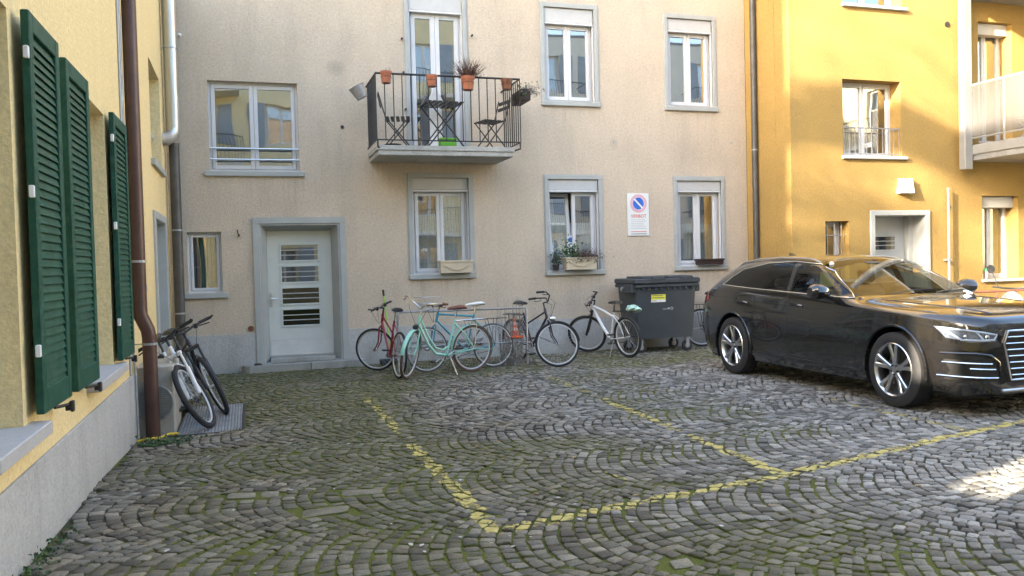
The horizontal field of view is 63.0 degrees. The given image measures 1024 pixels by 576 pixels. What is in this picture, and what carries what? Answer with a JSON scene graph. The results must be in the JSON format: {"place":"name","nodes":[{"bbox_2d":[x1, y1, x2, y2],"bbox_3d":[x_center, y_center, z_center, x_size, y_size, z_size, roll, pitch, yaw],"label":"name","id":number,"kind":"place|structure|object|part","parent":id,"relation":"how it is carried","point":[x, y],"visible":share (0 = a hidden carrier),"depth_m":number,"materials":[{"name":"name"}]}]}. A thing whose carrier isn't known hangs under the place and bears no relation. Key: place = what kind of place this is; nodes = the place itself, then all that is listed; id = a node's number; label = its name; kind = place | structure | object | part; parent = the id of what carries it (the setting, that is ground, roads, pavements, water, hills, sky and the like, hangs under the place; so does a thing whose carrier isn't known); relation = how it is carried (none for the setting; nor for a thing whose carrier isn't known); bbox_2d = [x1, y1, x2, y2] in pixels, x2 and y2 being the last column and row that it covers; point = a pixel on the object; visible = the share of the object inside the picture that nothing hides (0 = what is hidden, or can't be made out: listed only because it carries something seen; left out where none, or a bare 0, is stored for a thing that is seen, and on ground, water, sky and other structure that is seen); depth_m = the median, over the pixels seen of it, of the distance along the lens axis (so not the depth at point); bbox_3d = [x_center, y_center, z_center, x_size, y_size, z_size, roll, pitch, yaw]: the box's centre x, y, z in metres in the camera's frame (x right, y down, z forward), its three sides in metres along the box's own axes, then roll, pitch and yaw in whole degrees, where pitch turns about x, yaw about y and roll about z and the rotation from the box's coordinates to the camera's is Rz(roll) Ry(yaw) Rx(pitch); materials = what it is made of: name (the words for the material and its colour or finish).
{"place":"outdoors","nodes":[
{"label":"outdoors","id":0,"kind":"place"},
{"bbox_2d":[429,87,442,145],"bbox_3d":[-1.256,-2.750,13.685,0.260,1.050,0.140,-2,2,-18],"label":"garden ornament","id":1,"kind":"object","parent":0,"point":[432,113],"visible":0.36,"depth_m":13.63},
{"bbox_2d":[21,345,1023,575],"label":"cobbled pavement","id":2,"kind":"structure","parent":0,"point":[952,513],"depth_m":5.94,"materials":[{"name":"stone"}]},
{"bbox_2d":[12,525,80,575],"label":"weeds","id":3,"kind":"object","parent":2,"relation":"on","point":[28,568],"visible":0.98,"depth_m":4.20,"materials":[{"name":"green plant"}]},
{"bbox_2d":[0,0,136,575],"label":"corner house","id":4,"kind":"structure","parent":2,"relation":"on","point":[67,409],"depth_m":4.86,"materials":[{"name":"yellow paint"}]},
{"bbox_2d":[0,420,52,475],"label":"window sill","id":5,"kind":"structure","parent":4,"relation":"in","point":[15,442],"depth_m":3.95,"materials":[{"name":"grey stone"}]},
{"bbox_2d":[86,362,128,392],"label":"window","id":6,"kind":"structure","parent":4,"relation":"in","point":[108,373],"depth_m":6.53,"materials":[{"name":"grey stone"}]},
{"bbox_2d":[115,0,172,440],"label":"corner house","id":7,"kind":"structure","parent":2,"relation":"on","point":[154,165],"depth_m":10.67,"materials":[{"name":"yellow paint"}]},
{"bbox_2d":[118,0,139,440],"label":"thin pipe","id":8,"kind":"object","parent":7,"relation":"attached to","point":[136,396],"visible":0.32,"depth_m":8.05,"materials":[{"name":"metal"}]},
{"bbox_2d":[121,0,160,437],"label":"drain pipe","id":9,"kind":"object","parent":7,"relation":"attached to","point":[146,327],"visible":0.91,"depth_m":8.21,"materials":[{"name":"brown metal"}]},
{"bbox_2d":[151,158,166,176],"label":"window","id":10,"kind":"structure","parent":7,"relation":"in","point":[154,162],"depth_m":11.07,"materials":[{"name":"white glass"}]},
{"bbox_2d":[153,210,170,354],"bbox_3d":[-4.843,0.283,11.296,0.283,2.563,1.612,-2,2,-18],"label":"door","id":11,"kind":"structure","parent":7,"relation":"in","point":[159,221],"depth_m":11.94,"materials":[{"name":"grey paint"}]},
{"bbox_2d":[151,0,179,145],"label":"drain pipe","id":12,"kind":"object","parent":7,"relation":"attached to","point":[170,134],"visible":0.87,"depth_m":12.36,"materials":[{"name":"metal"}]},
{"bbox_2d":[137,441,171,446],"bbox_3d":[-3.346,1.458,7.789,0.320,0.031,0.159,-2,2,-11],"label":"green hose","id":13,"kind":"object","parent":2,"relation":"on","point":[145,445],"visible":0.93,"depth_m":7.73,"materials":[{"name":"green rubber"}]},
{"bbox_2d":[137,432,178,441],"bbox_3d":[-3.487,1.474,8.244,0.395,0.063,0.081,-3,2,-34],"label":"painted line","id":14,"kind":"object","parent":2,"relation":"on","point":[174,433],"visible":0.77,"depth_m":8.24,"materials":[{"name":"yellow paint"}]},
{"bbox_2d":[137,358,180,437],"bbox_3d":[-3.737,1.169,8.831,0.379,0.770,0.850,-2,2,-18],"label":"vent housing","id":15,"kind":"object","parent":2,"relation":"on","point":[170,406],"visible":0.56,"depth_m":8.47,"materials":[{"name":"metal"}]},
{"bbox_2d":[130,432,207,446],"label":"weeds","id":16,"kind":"object","parent":2,"relation":"on","point":[152,442],"visible":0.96,"depth_m":7.88,"materials":[{"name":"green plant"}]},
{"bbox_2d":[173,403,245,436],"bbox_3d":[-3.284,1.472,9.188,0.680,0.122,1.755,-2,2,-18],"label":"floor hatch","id":17,"kind":"object","parent":2,"relation":"on","point":[234,418],"visible":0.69,"depth_m":8.98,"materials":[{"name":"paint"}]},
{"bbox_2d":[138,319,215,427],"bbox_3d":[-3.684,0.952,9.108,0.677,1.127,1.813,-27,15,-30],"label":"bicycle","id":18,"kind":"object","parent":17,"relation":"on","point":[180,382],"visible":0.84,"depth_m":8.71,"materials":[{"name":"white paint"}]},
{"bbox_2d":[161,315,229,413],"bbox_3d":[-3.758,0.936,9.820,0.725,1.081,1.826,-28,16,-32],"label":"bicycle","id":19,"kind":"object","parent":17,"relation":"on","point":[198,362],"visible":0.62,"depth_m":9.46,"materials":[{"name":"black metal"}]},
{"bbox_2d":[243,358,366,373],"bbox_3d":[-3.263,1.274,13.234,1.900,0.195,0.230,-2,2,-18],"label":"doorstep","id":20,"kind":"object","parent":2,"relation":"on","point":[277,367],"visible":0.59,"depth_m":13.12,"materials":[{"name":"concrete"}]},
{"bbox_2d":[353,383,403,433],"bbox_3d":[-1.618,1.331,9.665,0.141,0.034,3.850,-2,2,-18],"label":"parking line","id":21,"kind":"object","parent":2,"relation":"on","point":[378,407],"visible":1,"depth_m":8.78,"materials":[{"name":"yellow paint"}]},
{"bbox_2d":[356,301,407,378],"bbox_3d":[-1.806,0.727,12.102,0.515,1.074,1.600,2,0,-25],"label":"bicycle","id":22,"kind":"object","parent":2,"relation":"on","point":[392,352],"visible":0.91,"depth_m":12.29,"materials":[{"name":"red paint"}]},
{"bbox_2d":[380,290,400,364],"bbox_3d":[-1.986,0.621,13.474,0.360,1.183,0.417,-2,2,-18],"label":"broom","id":23,"kind":"object","parent":2,"relation":"on","point":[386,360],"visible":0.63,"depth_m":13.41,"materials":[{"name":"red wood"}]},
{"bbox_2d":[400,295,492,378],"bbox_3d":[-0.987,0.673,11.991,1.681,1.154,0.621,-3,4,-35],"label":"bicycle","id":24,"kind":"object","parent":2,"relation":"on","point":[417,329],"visible":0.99,"depth_m":12.03,"materials":[{"name":"green paint"}]},
{"bbox_2d":[160,0,747,374],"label":"apartment house","id":25,"kind":"structure","parent":2,"relation":"on","point":[318,215],"depth_m":14.07,"materials":[{"name":"beige paint"}]},
{"bbox_2d":[169,143,186,375],"bbox_3d":[-5.036,-0.392,12.622,0.165,3.550,0.280,-2,2,-18],"label":"drain pipe","id":26,"kind":"object","parent":25,"relation":"attached to","point":[177,234],"visible":0.94,"depth_m":12.50,"materials":[{"name":"metal"}]},
{"bbox_2d":[185,232,228,298],"bbox_3d":[-4.758,-0.351,12.973,0.660,1.025,0.317,-2,2,-18],"label":"window","id":27,"kind":"structure","parent":25,"relation":"in","point":[205,271],"depth_m":13.06,"materials":[{"name":"white glass"}]},
{"bbox_2d":[204,81,304,176],"bbox_3d":[-4.049,-2.480,13.106,1.490,1.475,0.220,-2,2,-18],"label":"window","id":28,"kind":"structure","parent":25,"relation":"in","point":[215,170],"depth_m":13.12,"materials":[{"name":"white glass"}]},
{"bbox_2d":[252,217,348,363],"bbox_3d":[-3.393,0.220,13.465,1.430,2.697,0.373,-2,2,-18],"label":"door","id":29,"kind":"structure","parent":25,"relation":"in","point":[301,298],"depth_m":13.51,"materials":[{"name":"grey paint"}]},
{"bbox_2d":[349,82,366,100],"bbox_3d":[-2.351,-2.998,12.754,0.283,0.274,0.260,-2,2,-18],"label":"zinc tub","id":30,"kind":"object","parent":25,"relation":"attached to","point":[358,91],"visible":1,"depth_m":12.68,"materials":[{"name":"metal"}]},
{"bbox_2d":[380,68,391,83],"bbox_3d":[-1.899,-3.197,12.586,0.177,0.234,0.190,-2,2,-18],"label":"flower pot","id":31,"kind":"object","parent":25,"relation":"attached to","point":[385,76],"visible":1,"depth_m":12.52,"materials":[{"name":"ceramic"}]},
{"bbox_2d":[377,92,409,144],"bbox_3d":[-1.839,-2.606,13.069,0.489,0.848,0.402,-2,2,-6],"label":"folding chair","id":32,"kind":"object","parent":25,"relation":"on","point":[392,117],"visible":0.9,"depth_m":12.91,"materials":[{"name":"paint"}]},
{"bbox_2d":[426,74,436,87],"bbox_3d":[-1.230,-3.167,12.799,0.177,0.178,0.190,-2,2,-18],"label":"flower pot","id":33,"kind":"object","parent":25,"relation":"attached to","point":[431,80],"visible":1,"depth_m":12.74,"materials":[{"name":"ceramic"}]},
{"bbox_2d":[401,0,472,146],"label":"balcony door","id":34,"kind":"structure","parent":25,"relation":"in","point":[455,11],"depth_m":13.97,"materials":[{"name":"glass"}]},
{"bbox_2d":[418,100,463,145],"bbox_3d":[-1.120,-2.570,13.343,0.616,0.727,0.560,-2,2,-22],"label":"bistro table","id":35,"kind":"object","parent":25,"relation":"on","point":[433,104],"visible":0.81,"depth_m":13.24,"materials":[{"name":"paint"}]},
{"bbox_2d":[406,172,475,279],"bbox_3d":[-1.215,-1.041,14.090,1.140,1.774,0.339,-2,2,-18],"label":"window","id":36,"kind":"structure","parent":25,"relation":"in","point":[440,222],"depth_m":14.11,"materials":[{"name":"white glass"}]},
{"bbox_2d":[437,138,456,145],"bbox_3d":[-1.018,-2.283,13.150,0.280,0.135,0.180,-2,2,-18],"label":"plastic crate","id":37,"kind":"object","parent":25,"relation":"on","point":[440,143],"visible":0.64,"depth_m":13.07,"materials":[{"name":"green plastic"}]},
{"bbox_2d":[437,260,473,272],"bbox_3d":[-0.941,-0.358,13.978,0.582,0.208,0.200,-2,2,-18],"label":"window box","id":38,"kind":"object","parent":25,"relation":"attached to","point":[457,266],"visible":1,"depth_m":13.89,"materials":[{"name":"beige plastic"}]},
{"bbox_2d":[445,59,486,90],"bbox_3d":[-0.706,-3.356,12.951,0.684,0.579,0.634,-2,2,-18],"label":"flower pot","id":39,"kind":"object","parent":25,"relation":"attached to","point":[468,76],"visible":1,"depth_m":12.90,"materials":[{"name":"ceramic"}]},
{"bbox_2d":[474,97,510,146],"bbox_3d":[-0.318,-2.660,13.604,0.489,0.848,0.402,-2,2,-30],"label":"folding chair","id":40,"kind":"object","parent":25,"relation":"on","point":[490,122],"visible":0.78,"depth_m":13.58,"materials":[{"name":"paint"}]},
{"bbox_2d":[501,78,511,90],"bbox_3d":[-0.086,-3.202,13.159,0.187,0.168,0.195,-2,2,-18],"label":"flower pot","id":41,"kind":"object","parent":25,"relation":"attached to","point":[506,83],"visible":1,"depth_m":13.10,"materials":[{"name":"orange ceramic"}]},
{"bbox_2d":[512,81,544,105],"bbox_3d":[0.247,-3.159,13.480,0.566,0.322,0.708,-1,2,0],"label":"hanging planter","id":42,"kind":"object","parent":25,"relation":"hanging from","point":[525,94],"visible":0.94,"depth_m":13.35,"materials":[{"name":"grey plant"}]},
{"bbox_2d":[547,248,561,269],"bbox_3d":[0.737,-0.501,14.498,0.268,0.389,0.207,-1,2,5],"label":"potted plant","id":43,"kind":"object","parent":25,"relation":"on","point":[556,260],"visible":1,"depth_m":14.48,"materials":[{"name":"green plant"}]},
{"bbox_2d":[567,235,571,253],"bbox_3d":[1.040,-0.769,14.837,0.120,0.330,0.007,-2,2,-18],"label":"sign","id":44,"kind":"object","parent":25,"relation":"attached to","point":[569,237],"visible":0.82,"depth_m":14.83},
{"bbox_2d":[538,1,600,107],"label":"window","id":45,"kind":"structure","parent":25,"relation":"in","point":[560,18],"depth_m":14.69,"materials":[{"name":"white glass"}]},
{"bbox_2d":[543,174,605,275],"bbox_3d":[1.054,-1.114,14.836,1.120,1.764,0.389,-2,2,-18],"label":"window","id":46,"kind":"structure","parent":25,"relation":"in","point":[579,185],"depth_m":14.82,"materials":[{"name":"white glass"}]},
{"bbox_2d":[560,234,611,269],"bbox_3d":[1.249,-0.639,14.641,0.957,0.620,0.558,-3,2,-36],"label":"window box","id":47,"kind":"object","parent":25,"relation":"on","point":[575,261],"visible":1,"depth_m":14.54,"materials":[{"name":"beige plastic"}]},
{"bbox_2d":[627,193,648,235],"bbox_3d":[2.275,-1.324,15.061,0.425,0.765,0.020,-2,2,-18],"label":"no parking sign","id":48,"kind":"object","parent":25,"relation":"attached to","point":[638,213],"visible":1,"depth_m":15.05,"materials":[{"name":"white metal"}]},
{"bbox_2d":[662,13,718,111],"bbox_3d":[3.251,-4.128,15.394,1.100,1.764,0.232,-2,2,-18],"label":"window","id":49,"kind":"structure","parent":25,"relation":"in","point":[678,27],"depth_m":15.41,"materials":[{"name":"white glass"}]},
{"bbox_2d":[673,176,727,270],"bbox_3d":[3.439,-1.200,15.566,1.090,1.734,0.339,-2,2,-18],"label":"window","id":50,"kind":"structure","parent":25,"relation":"in","point":[696,240],"depth_m":15.56,"materials":[{"name":"white glass"}]},
{"bbox_2d":[694,258,724,264],"bbox_3d":[3.648,-0.486,15.445,0.542,0.113,0.180,-2,2,-18],"label":"window box","id":51,"kind":"object","parent":25,"relation":"on","point":[716,261],"visible":1,"depth_m":15.37,"materials":[{"name":"brown plastic"}]},
{"bbox_2d":[406,444,504,533],"bbox_3d":[-0.488,1.394,6.090,0.142,0.030,2.650,-2,2,-18],"label":"parking line","id":52,"kind":"object","parent":2,"relation":"on","point":[493,527],"visible":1,"depth_m":5.58,"materials":[{"name":"yellow paint"}]},
{"bbox_2d":[407,296,512,371],"bbox_3d":[-0.772,0.667,12.540,1.728,1.118,0.670,-2,-1,-24],"label":"bicycle","id":53,"kind":"object","parent":2,"relation":"on","point":[473,304],"visible":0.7,"depth_m":12.54,"materials":[{"name":"teal paint"}]},
{"bbox_2d":[395,307,528,371],"bbox_3d":[-0.922,0.758,13.327,2.024,0.901,1.402,-2,2,-18],"label":"bicycle rack","id":54,"kind":"object","parent":2,"relation":"on","point":[439,345],"visible":0.83,"depth_m":12.85,"materials":[{"name":"metal"}]},
{"bbox_2d":[496,297,536,365],"bbox_3d":[0.051,0.655,13.009,0.656,1.076,0.501,-2,2,-18],"label":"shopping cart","id":55,"kind":"object","parent":2,"relation":"on","point":[516,357],"visible":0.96,"depth_m":12.94,"materials":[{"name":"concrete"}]},
{"bbox_2d":[511,318,522,337],"bbox_3d":[0.038,0.622,13.017,0.220,0.302,0.220,-2,2,-18],"label":"traffic cone","id":56,"kind":"object","parent":55,"relation":"on","point":[516,336],"visible":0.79,"depth_m":12.97,"materials":[{"name":"orange plastic"}]},
{"bbox_2d":[140,363,912,573],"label":"pale litter","id":57,"kind":"object","parent":2,"relation":"on","point":[411,544],"visible":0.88,"depth_m":5.10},
{"bbox_2d":[502,291,579,366],"bbox_3d":[0.320,0.591,13.112,0.655,1.179,1.547,-9,5,-34],"label":"bicycle","id":58,"kind":"object","parent":2,"relation":"on","point":[535,343],"visible":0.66,"depth_m":12.67,"materials":[{"name":"black paint"}]},
{"bbox_2d":[118,362,994,544],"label":"fallen leaves","id":59,"kind":"object","parent":2,"relation":"on","point":[475,441],"visible":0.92,"depth_m":7.41,"materials":[{"name":"brown plant"}]},
{"bbox_2d":[568,291,641,357],"bbox_3d":[1.553,0.607,13.899,0.555,1.061,1.673,-7,4,-31],"label":"bicycle","id":60,"kind":"object","parent":2,"relation":"on","point":[598,321],"visible":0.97,"depth_m":13.82,"materials":[{"name":"white paint"}]},
{"bbox_2d":[625,305,641,312],"bbox_3d":[1.954,0.335,13.489,0.215,0.141,0.356,-2,2,-10],"label":"plastic bag","id":61,"kind":"object","parent":60,"relation":"on","point":[633,308],"visible":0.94,"depth_m":13.38,"materials":[{"name":"white plastic"}]},
{"bbox_2d":[546,377,680,431],"bbox_3d":[1.025,1.266,9.560,0.137,0.025,4.056,-2,2,-15],"label":"parking line","id":62,"kind":"object","parent":2,"relation":"on","point":[641,415],"visible":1,"depth_m":8.72,"materials":[{"name":"yellow paint"}]},
{"bbox_2d":[504,473,791,531],"bbox_3d":[0.962,1.375,5.454,2.283,0.028,0.137,-2,2,-29],"label":"parking line","id":63,"kind":"object","parent":2,"relation":"on","point":[569,516],"visible":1,"depth_m":5.38,"materials":[{"name":"yellow paint"}]},
{"bbox_2d":[614,275,699,352],"bbox_3d":[2.526,0.438,14.526,1.315,1.300,0.884,-2,2,-18],"label":"dumpster","id":64,"kind":"object","parent":2,"relation":"on","point":[665,303],"visible":0.89,"depth_m":14.23,"materials":[{"name":"plastic"}]},
{"bbox_2d":[689,291,707,345],"bbox_3d":[3.907,0.476,15.211,1.749,1.121,0.645,-2,-2,-13],"label":"bicycle","id":65,"kind":"object","parent":2,"relation":"on","point":[697,310],"visible":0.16,"depth_m":15.04,"materials":[{"name":"paint"}]},
{"bbox_2d":[687,434,784,473],"bbox_3d":[1.753,1.325,6.754,0.136,0.026,1.441,-2,2,-15],"label":"parking line","id":66,"kind":"object","parent":2,"relation":"on","point":[753,462],"visible":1,"depth_m":6.51,"materials":[{"name":"yellow paint"}]},
{"bbox_2d":[703,253,1023,406],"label":"parked car","id":67,"kind":"object","parent":2,"relation":"on","point":[896,331],"visible":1,"depth_m":9.30,"materials":[{"name":"black paint"}]},
{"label":"side window","id":68,"kind":"part","parent":67,"relation":"part of","materials":[{"name":"black glass"}]},
{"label":"side window","id":69,"kind":"part","parent":67,"relation":"part of","materials":[{"name":"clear glass"}]},
{"bbox_2d":[744,0,1023,298],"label":"apartment house","id":70,"kind":"structure","parent":2,"relation":"on","point":[863,106],"depth_m":15.22,"materials":[{"name":"paint"}]},
{"bbox_2d":[749,0,759,258],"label":"drain pipe","id":71,"kind":"object","parent":70,"relation":"attached to","point":[754,131],"visible":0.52,"depth_m":15.31,"materials":[{"name":"metal"}]},
{"bbox_2d":[825,221,845,253],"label":"window","id":72,"kind":"structure","parent":70,"relation":"in","point":[835,225],"depth_m":15.08,"materials":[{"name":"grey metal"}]},
{"bbox_2d":[841,0,907,11],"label":"window","id":73,"kind":"structure","parent":70,"relation":"in","point":[860,4],"depth_m":14.92,"materials":[{"name":"white glass"}]},
{"bbox_2d":[842,83,907,159],"bbox_3d":[6.446,-3.016,15.121,1.400,1.410,0.400,-2,2,-18],"label":"window","id":74,"kind":"structure","parent":70,"relation":"in","point":[861,154],"depth_m":15.21,"materials":[{"name":"white plastic"}]},
{"bbox_2d":[870,210,930,269],"bbox_3d":[7.016,-0.134,15.440,1.332,2.563,0.503,-2,2,-18],"label":"door","id":75,"kind":"structure","parent":70,"relation":"in","point":[902,234],"depth_m":15.58,"materials":[{"name":"white paint"}]},
{"bbox_2d":[897,178,914,193],"bbox_3d":[7.134,-1.851,15.147,0.290,0.265,0.130,-2,2,-18],"label":"wall lamp","id":76,"kind":"object","parent":70,"relation":"attached to","point":[905,185],"visible":1,"depth_m":15.11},
{"bbox_2d":[983,269,987,278],"bbox_3d":[9.020,-0.274,15.908,0.090,0.195,0.090,-2,2,-18],"label":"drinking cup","id":77,"kind":"object","parent":70,"relation":"on","point":[985,271],"visible":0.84,"depth_m":15.88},
{"bbox_2d":[978,23,1005,142],"bbox_3d":[9.079,-3.884,16.025,0.820,2.280,0.240,-2,2,-18],"label":"window","id":78,"kind":"structure","parent":70,"relation":"in","point":[996,32],"depth_m":16.05,"materials":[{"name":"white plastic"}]},
{"bbox_2d":[982,197,1023,281],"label":"window","id":79,"kind":"structure","parent":70,"relation":"in","point":[990,205],"depth_m":16.27,"materials":[{"name":"white plastic"}]},
{"bbox_2d":[831,399,967,430],"bbox_3d":[3.729,1.234,8.215,0.146,0.025,1.851,-2,2,-16],"label":"parking line","id":80,"kind":"object","parent":2,"relation":"on","point":[911,417],"visible":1,"depth_m":7.97,"materials":[{"name":"yellow paint"}]},
{"bbox_2d":[780,419,1023,475],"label":"parking line","id":81,"kind":"object","parent":2,"relation":"on","point":[833,463],"visible":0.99,"depth_m":6.64,"materials":[{"name":"yellow paint"}]},
{"bbox_2d":[943,188,951,280],"bbox_3d":[8.061,-0.465,15.468,0.080,2.770,0.130,-2,2,-18],"label":"steel pole","id":82,"kind":"object","parent":2,"relation":"on","point":[948,232],"visible":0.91,"depth_m":15.40,"materials":[{"name":"metal"}]},
{"bbox_2d":[973,289,1023,297],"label":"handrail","id":83,"kind":"object","parent":2,"relation":"on","point":[996,291],"visible":0.13,"depth_m":15.36,"materials":[{"name":"orange metal"}]},
{"bbox_2d":[987,265,1023,299],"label":"scooter","id":84,"kind":"object","parent":2,"relation":"on","point":[1009,294],"visible":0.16,"depth_m":12.75,"materials":[{"name":"silver metal"}]}
]}

